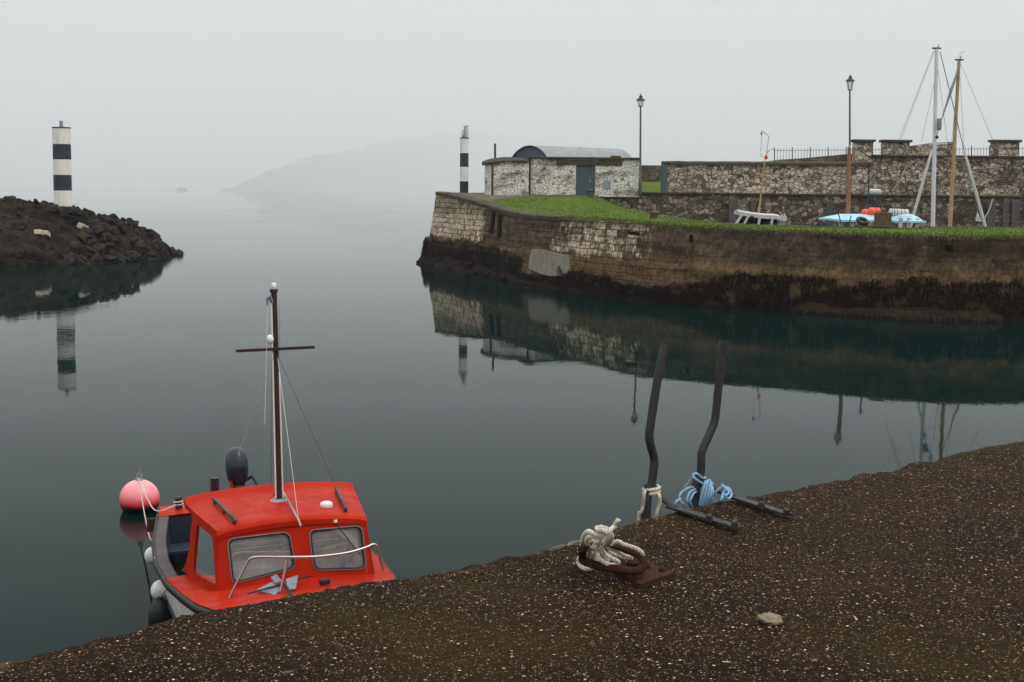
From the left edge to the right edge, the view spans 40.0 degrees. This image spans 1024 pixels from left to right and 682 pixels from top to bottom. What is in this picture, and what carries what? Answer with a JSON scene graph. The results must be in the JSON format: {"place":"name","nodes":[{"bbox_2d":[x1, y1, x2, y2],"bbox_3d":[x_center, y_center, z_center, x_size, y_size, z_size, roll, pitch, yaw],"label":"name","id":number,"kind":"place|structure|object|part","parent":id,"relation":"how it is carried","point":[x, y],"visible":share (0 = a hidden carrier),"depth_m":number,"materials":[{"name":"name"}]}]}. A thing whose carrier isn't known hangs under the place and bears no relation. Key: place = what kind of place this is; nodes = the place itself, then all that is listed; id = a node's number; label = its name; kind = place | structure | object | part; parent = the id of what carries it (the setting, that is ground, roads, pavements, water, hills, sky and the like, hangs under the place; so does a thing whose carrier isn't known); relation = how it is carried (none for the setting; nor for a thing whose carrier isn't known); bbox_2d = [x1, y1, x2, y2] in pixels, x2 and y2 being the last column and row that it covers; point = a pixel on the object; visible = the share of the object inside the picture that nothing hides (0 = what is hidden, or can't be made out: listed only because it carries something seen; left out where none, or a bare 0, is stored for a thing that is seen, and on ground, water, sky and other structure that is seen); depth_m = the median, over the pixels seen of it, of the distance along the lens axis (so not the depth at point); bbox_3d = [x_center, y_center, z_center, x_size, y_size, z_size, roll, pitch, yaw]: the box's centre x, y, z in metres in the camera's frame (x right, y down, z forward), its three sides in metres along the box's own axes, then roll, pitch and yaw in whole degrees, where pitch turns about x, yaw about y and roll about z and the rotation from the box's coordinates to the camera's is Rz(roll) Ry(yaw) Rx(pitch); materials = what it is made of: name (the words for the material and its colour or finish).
{"place":"outdoors","nodes":[
{"label":"outdoors","id":0,"kind":"place"},
{"bbox_2d":[221,132,740,192],"bbox_3d":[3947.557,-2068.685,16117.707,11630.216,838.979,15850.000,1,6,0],"label":"hills","id":1,"kind":"structure","parent":0,"point":[430,162],"depth_m":15247.11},
{"bbox_2d":[452,192,527,200],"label":"pier ground","id":2,"kind":"structure","parent":0,"point":[483,196],"depth_m":92.50,"materials":[{"name":"grey concrete"}]},
{"bbox_2d":[460,126,468,192],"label":"harbour beacon","id":3,"kind":"object","parent":2,"relation":"on","point":[464,152],"visible":0.95,"depth_m":100.99,"materials":[{"name":"white paint"}]},
{"bbox_2d":[482,157,528,194],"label":"stone annexe","id":4,"kind":"structure","parent":2,"relation":"on","point":[506,175],"depth_m":95.98,"materials":[{"name":"white stone"}]},
{"bbox_2d":[0,188,1023,662],"bbox_3d":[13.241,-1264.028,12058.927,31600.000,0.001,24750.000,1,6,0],"label":"water","id":5,"kind":"structure","parent":0,"point":[456,420],"depth_m":32.43,"materials":[{"name":"black liquid"}]},
{"bbox_2d":[0,196,174,265],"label":"breakwater","id":6,"kind":"object","parent":5,"relation":"in","point":[15,239],"visible":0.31,"depth_m":88.97,"materials":[{"name":"black stone"}]},
{"bbox_2d":[34,229,43,236],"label":"pale block","id":7,"kind":"structure","parent":6,"relation":"on","point":[39,232],"depth_m":86.92,"materials":[{"name":"stone"}]},
{"bbox_2d":[42,230,50,236],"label":"pale block","id":8,"kind":"structure","parent":6,"relation":"on","point":[46,233],"depth_m":87.24,"materials":[{"name":"stone"}]},
{"bbox_2d":[45,204,58,212],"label":"boulder","id":9,"kind":"object","parent":6,"relation":"on","point":[51,208],"visible":1,"depth_m":90.00,"materials":[{"name":"grey stone"}]},
{"bbox_2d":[52,121,71,215],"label":"harbour beacon","id":10,"kind":"object","parent":6,"relation":"on","point":[62,167],"visible":0.96,"depth_m":90.43,"materials":[{"name":"white paint"}]},
{"bbox_2d":[57,206,66,212],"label":"boulder","id":11,"kind":"object","parent":6,"relation":"on","point":[61,209],"visible":1,"depth_m":89.95,"materials":[{"name":"grey stone"}]},
{"bbox_2d":[56,260,67,264],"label":"boulder","id":12,"kind":"object","parent":6,"relation":"on","point":[63,262],"visible":0.19,"depth_m":85.25,"materials":[{"name":"stone"}]},
{"bbox_2d":[63,254,77,259],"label":"boulder","id":13,"kind":"object","parent":6,"relation":"on","point":[67,256],"visible":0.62,"depth_m":86.21,"materials":[{"name":"grey stone"}]},
{"bbox_2d":[66,256,75,263],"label":"boulder","id":14,"kind":"object","parent":6,"relation":"on","point":[70,260],"visible":0.48,"depth_m":85.68,"materials":[{"name":"grey stone"}]},
{"bbox_2d":[66,207,77,215],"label":"boulder","id":15,"kind":"object","parent":6,"relation":"on","point":[71,211],"visible":1,"depth_m":89.95,"materials":[{"name":"grey stone"}]},
{"bbox_2d":[69,241,81,250],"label":"boulder","id":16,"kind":"object","parent":6,"relation":"on","point":[76,243],"visible":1,"depth_m":87.98,"materials":[{"name":"stone"}]},
{"bbox_2d":[77,210,86,216],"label":"boulder","id":17,"kind":"object","parent":6,"relation":"on","point":[81,213],"visible":0.94,"depth_m":90.68,"materials":[{"name":"grey stone"}]},
{"bbox_2d":[76,222,88,228],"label":"pale block","id":18,"kind":"structure","parent":6,"relation":"on","point":[80,225],"depth_m":90.40,"materials":[{"name":"stone"}]},
{"bbox_2d":[78,231,87,242],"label":"boulder","id":19,"kind":"object","parent":6,"relation":"on","point":[82,236],"visible":0.98,"depth_m":89.07,"materials":[{"name":"stone"}]},
{"bbox_2d":[83,251,91,258],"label":"boulder","id":20,"kind":"object","parent":6,"relation":"on","point":[87,254],"visible":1,"depth_m":87.66,"materials":[{"name":"stone"}]},
{"bbox_2d":[83,243,95,252],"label":"boulder","id":21,"kind":"object","parent":6,"relation":"on","point":[90,249],"visible":0.87,"depth_m":88.41,"materials":[{"name":"stone"}]},
{"bbox_2d":[87,239,95,246],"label":"boulder","id":22,"kind":"object","parent":6,"relation":"on","point":[92,242],"visible":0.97,"depth_m":89.29,"materials":[{"name":"stone"}]},
{"bbox_2d":[87,231,96,239],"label":"boulder","id":23,"kind":"object","parent":6,"relation":"on","point":[90,236],"visible":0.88,"depth_m":89.31,"materials":[{"name":"stone"}]},
{"bbox_2d":[89,220,99,225],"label":"boulder","id":24,"kind":"object","parent":6,"relation":"on","point":[94,222],"visible":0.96,"depth_m":91.29,"materials":[{"name":"stone"}]},
{"bbox_2d":[90,225,104,234],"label":"boulder","id":25,"kind":"object","parent":6,"relation":"on","point":[99,229],"visible":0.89,"depth_m":91.20,"materials":[{"name":"stone"}]},
{"bbox_2d":[98,243,105,252],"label":"boulder","id":26,"kind":"object","parent":6,"relation":"on","point":[103,245],"visible":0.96,"depth_m":89.30,"materials":[{"name":"stone"}]},
{"bbox_2d":[97,215,107,223],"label":"boulder","id":27,"kind":"object","parent":6,"relation":"on","point":[102,219],"visible":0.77,"depth_m":92.55,"materials":[{"name":"grey stone"}]},
{"bbox_2d":[101,232,110,240],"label":"boulder","id":28,"kind":"object","parent":6,"relation":"on","point":[104,234],"visible":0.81,"depth_m":91.40,"materials":[{"name":"grey stone"}]},
{"bbox_2d":[100,227,112,234],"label":"boulder","id":29,"kind":"object","parent":6,"relation":"on","point":[107,229],"visible":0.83,"depth_m":91.67,"materials":[{"name":"grey stone"}]},
{"bbox_2d":[104,215,110,223],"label":"boulder","id":30,"kind":"object","parent":6,"relation":"on","point":[107,217],"visible":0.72,"depth_m":93.15,"materials":[{"name":"stone"}]},
{"bbox_2d":[106,242,116,250],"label":"boulder","id":31,"kind":"object","parent":6,"relation":"on","point":[111,245],"visible":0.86,"depth_m":89.91,"materials":[{"name":"grey stone"}]},
{"bbox_2d":[106,235,120,242],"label":"boulder","id":32,"kind":"object","parent":6,"relation":"on","point":[112,238],"visible":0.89,"depth_m":91.07,"materials":[{"name":"grey stone"}]},
{"bbox_2d":[109,213,119,219],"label":"boulder","id":33,"kind":"object","parent":6,"relation":"on","point":[114,216],"visible":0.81,"depth_m":94.76,"materials":[{"name":"stone"}]},
{"bbox_2d":[110,226,118,234],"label":"boulder","id":34,"kind":"object","parent":6,"relation":"on","point":[114,228],"visible":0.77,"depth_m":92.49,"materials":[{"name":"grey stone"}]},
{"bbox_2d":[115,223,126,233],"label":"boulder","id":35,"kind":"object","parent":6,"relation":"on","point":[122,227],"visible":0.96,"depth_m":93.55,"materials":[{"name":"brown stone"}]},
{"bbox_2d":[125,250,134,255],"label":"boulder","id":36,"kind":"object","parent":6,"relation":"on","point":[128,253],"visible":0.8,"depth_m":90.62,"materials":[{"name":"grey stone"}]},
{"bbox_2d":[130,236,137,244],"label":"boulder","id":37,"kind":"object","parent":6,"relation":"on","point":[133,240],"visible":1,"depth_m":93.19,"materials":[{"name":"grey stone"}]},
{"bbox_2d":[134,236,145,247],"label":"boulder","id":38,"kind":"object","parent":6,"relation":"on","point":[140,243],"visible":0.94,"depth_m":93.19,"materials":[{"name":"brown stone"}]},
{"bbox_2d":[145,251,156,257],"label":"boulder","id":39,"kind":"object","parent":6,"relation":"on","point":[152,255],"visible":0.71,"depth_m":93.45,"materials":[{"name":"stone"}]},
{"bbox_2d":[150,239,160,248],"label":"boulder","id":40,"kind":"object","parent":6,"relation":"on","point":[156,242],"visible":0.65,"depth_m":95.66,"materials":[{"name":"grey stone"}]},
{"bbox_2d":[151,229,160,236],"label":"boulder","id":41,"kind":"object","parent":6,"relation":"on","point":[155,233],"visible":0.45,"depth_m":97.62,"materials":[{"name":"stone"}]},
{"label":"boulder","id":42,"kind":"object","parent":6,"relation":"on","visible":0},
{"bbox_2d":[126,218,135,225],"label":"boulder","id":43,"kind":"object","parent":42,"relation":"on","point":[132,221],"visible":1,"depth_m":95.66,"materials":[{"name":"grey stone"}]},
{"bbox_2d":[0,242,174,265],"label":"rockweed","id":44,"kind":"object","parent":5,"relation":"in","point":[39,256],"visible":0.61,"depth_m":86.57,"materials":[{"name":"brown plant"}]},
{"bbox_2d":[90,251,101,260],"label":"boulder","id":45,"kind":"object","parent":5,"relation":"in","point":[96,257],"visible":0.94,"depth_m":87.65,"materials":[{"name":"stone"}]},
{"bbox_2d":[105,255,120,261],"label":"boulder","id":46,"kind":"object","parent":5,"relation":"in","point":[112,258],"visible":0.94,"depth_m":88.75,"materials":[{"name":"grey stone"}]},
{"bbox_2d":[115,253,125,261],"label":"boulder","id":47,"kind":"object","parent":5,"relation":"in","point":[122,256],"visible":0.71,"depth_m":89.30,"materials":[{"name":"grey stone"}]},
{"bbox_2d":[128,255,136,260],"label":"boulder","id":48,"kind":"object","parent":5,"relation":"in","point":[132,257],"visible":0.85,"depth_m":90.21,"materials":[{"name":"grey stone"}]},
{"bbox_2d":[119,468,159,513],"bbox_3d":[-5.354,2.183,20.240,0.570,0.730,0.570,1,6,0],"label":"mooring buoy","id":49,"kind":"object","parent":5,"relation":"on","point":[130,501],"visible":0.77,"depth_m":20.05,"materials":[{"name":"pink plastic"}]},
{"bbox_2d":[175,249,182,254],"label":"boulder","id":50,"kind":"object","parent":5,"relation":"in","point":[178,252],"visible":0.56,"depth_m":99.44,"materials":[{"name":"stone"}]},
{"bbox_2d":[146,283,396,617],"bbox_3d":[-2.541,1.363,14.670,2.278,3.967,5.955,-3,7,-21],"label":"cabin boat","id":51,"kind":"object","parent":5,"relation":"on","point":[215,548],"visible":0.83,"depth_m":14.16,"materials":[{"name":"red paint"}]},
{"bbox_2d":[138,479,151,540],"bbox_3d":[-4.715,2.173,18.118,0.016,0.291,4.353,-1,6,-17],"label":"mooring rope","id":52,"kind":"object","parent":51,"relation":"attached to","point":[143,509],"visible":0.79,"depth_m":18.71,"materials":[{"name":"beige fabric"}]},
{"bbox_2d":[144,547,152,563],"bbox_3d":[-4.069,2.415,15.936,0.176,0.215,0.176,18,17,-2],"label":"fender","id":53,"kind":"object","parent":51,"relation":"hanging from","point":[148,556],"visible":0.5,"depth_m":15.87,"materials":[{"name":"white plastic"}]},
{"bbox_2d":[150,580,165,598],"bbox_3d":[-3.690,2.601,14.776,0.190,0.238,0.190,29,11,-3],"label":"fender","id":54,"kind":"object","parent":51,"relation":"hanging from","point":[157,589],"visible":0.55,"depth_m":14.70,"materials":[{"name":"white plastic"}]},
{"bbox_2d":[148,596,171,624],"bbox_3d":[-3.688,2.857,14.753,0.238,0.397,0.238,1,6,0],"label":"fender","id":55,"kind":"object","parent":51,"relation":"hanging from","point":[159,612],"visible":0.69,"depth_m":14.66,"materials":[{"name":"black rubber"}]},
{"bbox_2d":[138,478,183,511],"bbox_3d":[-4.796,1.966,18.539,0.331,0.385,3.450,-2,7,-24],"label":"mooring rope","id":56,"kind":"object","parent":51,"relation":"attached to","point":[164,509],"visible":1,"depth_m":17.11,"materials":[{"name":"beige fabric"}]},
{"bbox_3d":[-3.007,2.123,13.885,0.043,0.490,0.754,-3,7,-29],"label":"side window","id":57,"kind":"part","parent":51,"relation":"part of","materials":[{"name":"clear glass"}]},
{"bbox_2d":[225,447,258,488],"bbox_3d":[-3.372,2.054,17.737,0.403,1.445,0.490,-3,-1,-21],"label":"outboard motor","id":58,"kind":"object","parent":51,"relation":"attached to","point":[236,466],"visible":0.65,"depth_m":17.63,"materials":[{"name":"black plastic"}]},
{"bbox_2d":[247,574,309,595],"bbox_3d":[-2.135,2.307,13.390,0.495,0.124,0.660,3,6,20],"label":"anchor","id":59,"kind":"object","parent":51,"relation":"on","point":[289,584],"visible":0.85,"depth_m":13.35,"materials":[{"name":"metal"}]},
{"bbox_3d":[-1.530,2.040,14.448,0.088,0.502,0.770,-1,6,-13],"label":"side window","id":60,"kind":"part","parent":51,"relation":"part of","materials":[{"name":"grey glass"}]},
{"bbox_2d":[416,191,1023,321],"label":"stone pier","id":61,"kind":"structure","parent":5,"relation":"in","point":[546,245],"depth_m":58.01,"materials":[{"name":"stone"}]},
{"bbox_2d":[420,235,1023,321],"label":"seaweed","id":62,"kind":"object","parent":61,"relation":"attached to","point":[702,296],"visible":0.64,"depth_m":56.32,"materials":[{"name":"brown plant"}]},
{"bbox_2d":[490,195,1023,240],"bbox_3d":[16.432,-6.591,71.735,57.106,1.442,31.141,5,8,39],"label":"turf","id":63,"kind":"structure","parent":61,"relation":"on","point":[578,203],"depth_m":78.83,"materials":[{"name":"green plant"}]},
{"bbox_2d":[587,189,594,195],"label":"bollard","id":64,"kind":"object","parent":63,"relation":"on","point":[590,192],"visible":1,"depth_m":95.79,"materials":[{"name":"stone"}]},
{"bbox_2d":[636,94,644,193],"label":"lamp post","id":65,"kind":"object","parent":63,"relation":"on","point":[640,98],"visible":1,"depth_m":96.03,"materials":[{"name":"black metal"}]},
{"bbox_2d":[649,211,659,218],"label":"bollard","id":66,"kind":"object","parent":63,"relation":"on","point":[654,214],"visible":0.91,"depth_m":71.16,"materials":[{"name":"stone"}]},
{"bbox_2d":[856,216,868,225],"bbox_3d":[14.791,-5.061,59.431,0.546,0.383,0.409,1,6,0],"label":"tyre","id":67,"kind":"object","parent":63,"relation":"on","point":[860,220],"visible":1,"depth_m":59.34,"materials":[{"name":"black rubber"}]},
{"bbox_2d":[870,212,894,226],"bbox_3d":[15.532,-5.081,58.975,0.868,0.610,0.744,1,6,0],"label":"bollard","id":68,"kind":"object","parent":63,"relation":"on","point":[882,219],"visible":1,"depth_m":58.73,"materials":[{"name":"stone"}]},
{"bbox_2d":[975,211,981,221],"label":"tarpaulin","id":69,"kind":"object","parent":63,"relation":"on","point":[978,217],"visible":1,"depth_m":69.72,"materials":[{"name":"fabric"}]},
{"bbox_2d":[728,198,737,222],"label":"timber pile","id":70,"kind":"object","parent":5,"relation":"in","point":[732,207],"visible":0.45,"depth_m":96.85,"materials":[{"name":"grey wood"}]},
{"bbox_2d":[750,199,755,211],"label":"timber pile","id":71,"kind":"object","parent":5,"relation":"in","point":[753,206],"visible":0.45,"depth_m":96.82,"materials":[{"name":"grey wood"}]},
{"bbox_2d":[734,131,786,224],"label":"wheelhouse boat","id":72,"kind":"object","parent":5,"relation":"on","point":[745,217],"visible":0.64,"depth_m":77.98,"materials":[{"name":"white paint"}]},
{"bbox_2d":[602,192,1023,227],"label":"harbour wall","id":73,"kind":"structure","parent":5,"relation":"in","point":[804,209],"depth_m":97.09,"materials":[{"name":"stone"}]},
{"bbox_2d":[660,161,668,191],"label":"gate pillar","id":74,"kind":"structure","parent":73,"relation":"on","point":[664,167],"depth_m":97.83,"materials":[{"name":"grey paint"}]},
{"bbox_2d":[846,74,854,145],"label":"lamp post","id":75,"kind":"object","parent":73,"relation":"on","point":[849,79],"visible":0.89,"depth_m":97.10,"materials":[{"name":"metal"}]},
{"bbox_2d":[825,202,832,226],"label":"timber pile","id":76,"kind":"object","parent":5,"relation":"in","point":[829,208],"visible":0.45,"depth_m":96.86,"materials":[{"name":"wood"}]},
{"bbox_2d":[819,145,925,227],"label":"pale blue boat","id":77,"kind":"object","parent":5,"relation":"on","point":[908,219],"visible":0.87,"depth_m":66.30,"materials":[{"name":"white paint"}]},
{"bbox_2d":[861,208,868,214],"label":"orange buoy","id":78,"kind":"object","parent":77,"relation":"hanging from","point":[865,211],"visible":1,"depth_m":66.32,"materials":[{"name":"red plastic"}]},
{"bbox_2d":[868,206,875,214],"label":"orange buoy","id":79,"kind":"object","parent":77,"relation":"hanging from","point":[872,210],"visible":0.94,"depth_m":66.28,"materials":[{"name":"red plastic"}]},
{"bbox_2d":[888,208,908,215],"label":"liferaft canister","id":80,"kind":"object","parent":77,"relation":"on","point":[895,212],"visible":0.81,"depth_m":66.64,"materials":[{"name":"white paint"}]},
{"bbox_2d":[895,45,986,226],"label":"sailing yacht","id":81,"kind":"object","parent":5,"relation":"on","point":[937,124],"visible":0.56,"depth_m":71.27,"materials":[{"name":"white paint"}]},
{"bbox_2d":[911,51,992,226],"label":"sailing yacht","id":82,"kind":"object","parent":5,"relation":"on","point":[954,132],"visible":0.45,"depth_m":73.30,"materials":[{"name":"white paint"}]},
{"bbox_2d":[986,201,995,226],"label":"timber pile","id":83,"kind":"object","parent":5,"relation":"in","point":[990,219],"visible":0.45,"depth_m":96.86,"materials":[{"name":"grey wood"}]},
{"bbox_2d":[1001,200,1008,226],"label":"timber pile","id":84,"kind":"object","parent":5,"relation":"in","point":[1005,212],"visible":0.45,"depth_m":96.86,"materials":[{"name":"grey wood"}]},
{"bbox_2d":[1010,200,1019,227],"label":"timber pile","id":85,"kind":"object","parent":5,"relation":"in","point":[1015,213],"visible":0.45,"depth_m":96.87,"materials":[{"name":"grey wood"}]},
{"bbox_2d":[0,441,1023,681],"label":"quay","id":86,"kind":"structure","parent":0,"point":[911,572],"depth_m":5.41,"materials":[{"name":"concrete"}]},
{"bbox_2d":[578,542,673,587],"bbox_3d":[0.485,0.921,5.945,0.322,0.157,0.363,6,8,41],"label":"mooring cleat","id":87,"kind":"object","parent":86,"relation":"attached to","point":[642,572],"visible":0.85,"depth_m":5.87,"materials":[{"name":"metal"}]},
{"bbox_2d":[576,518,644,570],"bbox_3d":[0.419,0.842,5.842,0.282,0.306,0.452,1,6,0],"label":"coiled rope","id":88,"kind":"object","parent":87,"relation":"on","point":[599,540],"visible":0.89,"depth_m":5.84,"materials":[{"name":"beige fabric"}]},
{"bbox_2d":[641,340,792,529],"bbox_3d":[1.069,2.240,7.293,0.627,4.442,0.746,-4,7,-36],"label":"quay ladder","id":89,"kind":"object","parent":86,"relation":"attached to","point":[652,413],"visible":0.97,"depth_m":7.18,"materials":[{"name":"metal"}]},
{"bbox_2d":[637,484,661,520],"bbox_3d":[0.698,1.047,7.226,0.140,0.618,0.121,-2,7,-25],"label":"mooring rope","id":90,"kind":"object","parent":89,"relation":"attached to","point":[656,490],"visible":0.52,"depth_m":7.17,"materials":[{"name":"beige fabric"}]},
{"bbox_2d":[674,472,732,511],"bbox_3d":[0.997,0.812,7.452,0.316,0.263,0.321,1,6,0],"label":"blue rope","id":91,"kind":"object","parent":89,"relation":"attached to","point":[709,494],"visible":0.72,"depth_m":7.40,"materials":[{"name":"blue fabric"}]},
{"bbox_2d":[677,476,692,505],"bbox_3d":[0.895,0.804,7.382,0.097,0.201,0.048,3,6,19],"label":"thin cord","id":92,"kind":"object","parent":91,"relation":"hanging from","point":[684,488],"visible":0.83,"depth_m":7.37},
{"bbox_2d":[757,613,782,625],"bbox_3d":[0.971,1.045,5.295,0.101,0.045,0.091,2,6,17],"label":"loose stone","id":93,"kind":"object","parent":86,"relation":"on","point":[771,619],"visible":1,"depth_m":5.27,"materials":[{"name":"beige stone"}]},
{"bbox_2d":[0,0,1023,189],"label":"sky","id":94,"kind":"structure","parent":0,"point":[151,94],"materials":[{"name":"grey"}]},
{"bbox_2d":[642,182,660,191],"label":"grass bank","id":95,"kind":"structure","parent":0,"point":[651,186],"depth_m":107.48,"materials":[{"name":"green plant"}]},
{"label":"terrace","id":96,"kind":"structure","parent":0,"visible":0},
{"bbox_2d":[528,156,638,196],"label":"stone hut","id":97,"kind":"object","parent":96,"relation":"on","point":[614,176],"visible":0.98,"depth_m":96.55,"materials":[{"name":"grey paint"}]},
{"bbox_2d":[512,145,631,158],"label":"roof","id":98,"kind":"structure","parent":97,"relation":"on","point":[525,152],"depth_m":103.28,"materials":[{"name":"grey paint"}]},
{"bbox_2d":[576,165,594,194],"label":"door","id":99,"kind":"structure","parent":97,"relation":"in","point":[585,174],"depth_m":96.66,"materials":[{"name":"grey paint"}]},
{"bbox_2d":[641,165,660,181],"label":"wall","id":100,"kind":"structure","parent":96,"relation":"on","point":[650,173],"depth_m":111.17,"materials":[{"name":"stone"}]},
{"bbox_2d":[665,161,872,193],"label":"rubble wall","id":101,"kind":"structure","parent":96,"relation":"on","point":[805,177],"depth_m":98.19,"materials":[{"name":"stone"}]},
{"bbox_2d":[780,154,851,161],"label":"sloping wall","id":102,"kind":"structure","parent":96,"relation":"on","point":[837,158],"depth_m":100.12,"materials":[{"name":"grey stone"}]},
{"bbox_2d":[851,139,1023,194],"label":"fort wall","id":103,"kind":"structure","parent":96,"relation":"on","point":[999,170],"depth_m":98.14,"materials":[{"name":"stone"}]},
{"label":"bank","id":104,"kind":"structure","parent":0,"visible":0},
{"bbox_2d":[767,146,989,160],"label":"iron railing","id":105,"kind":"object","parent":104,"relation":"on","point":[783,150],"visible":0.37,"depth_m":101.29,"materials":[{"name":"metal"}]}
]}

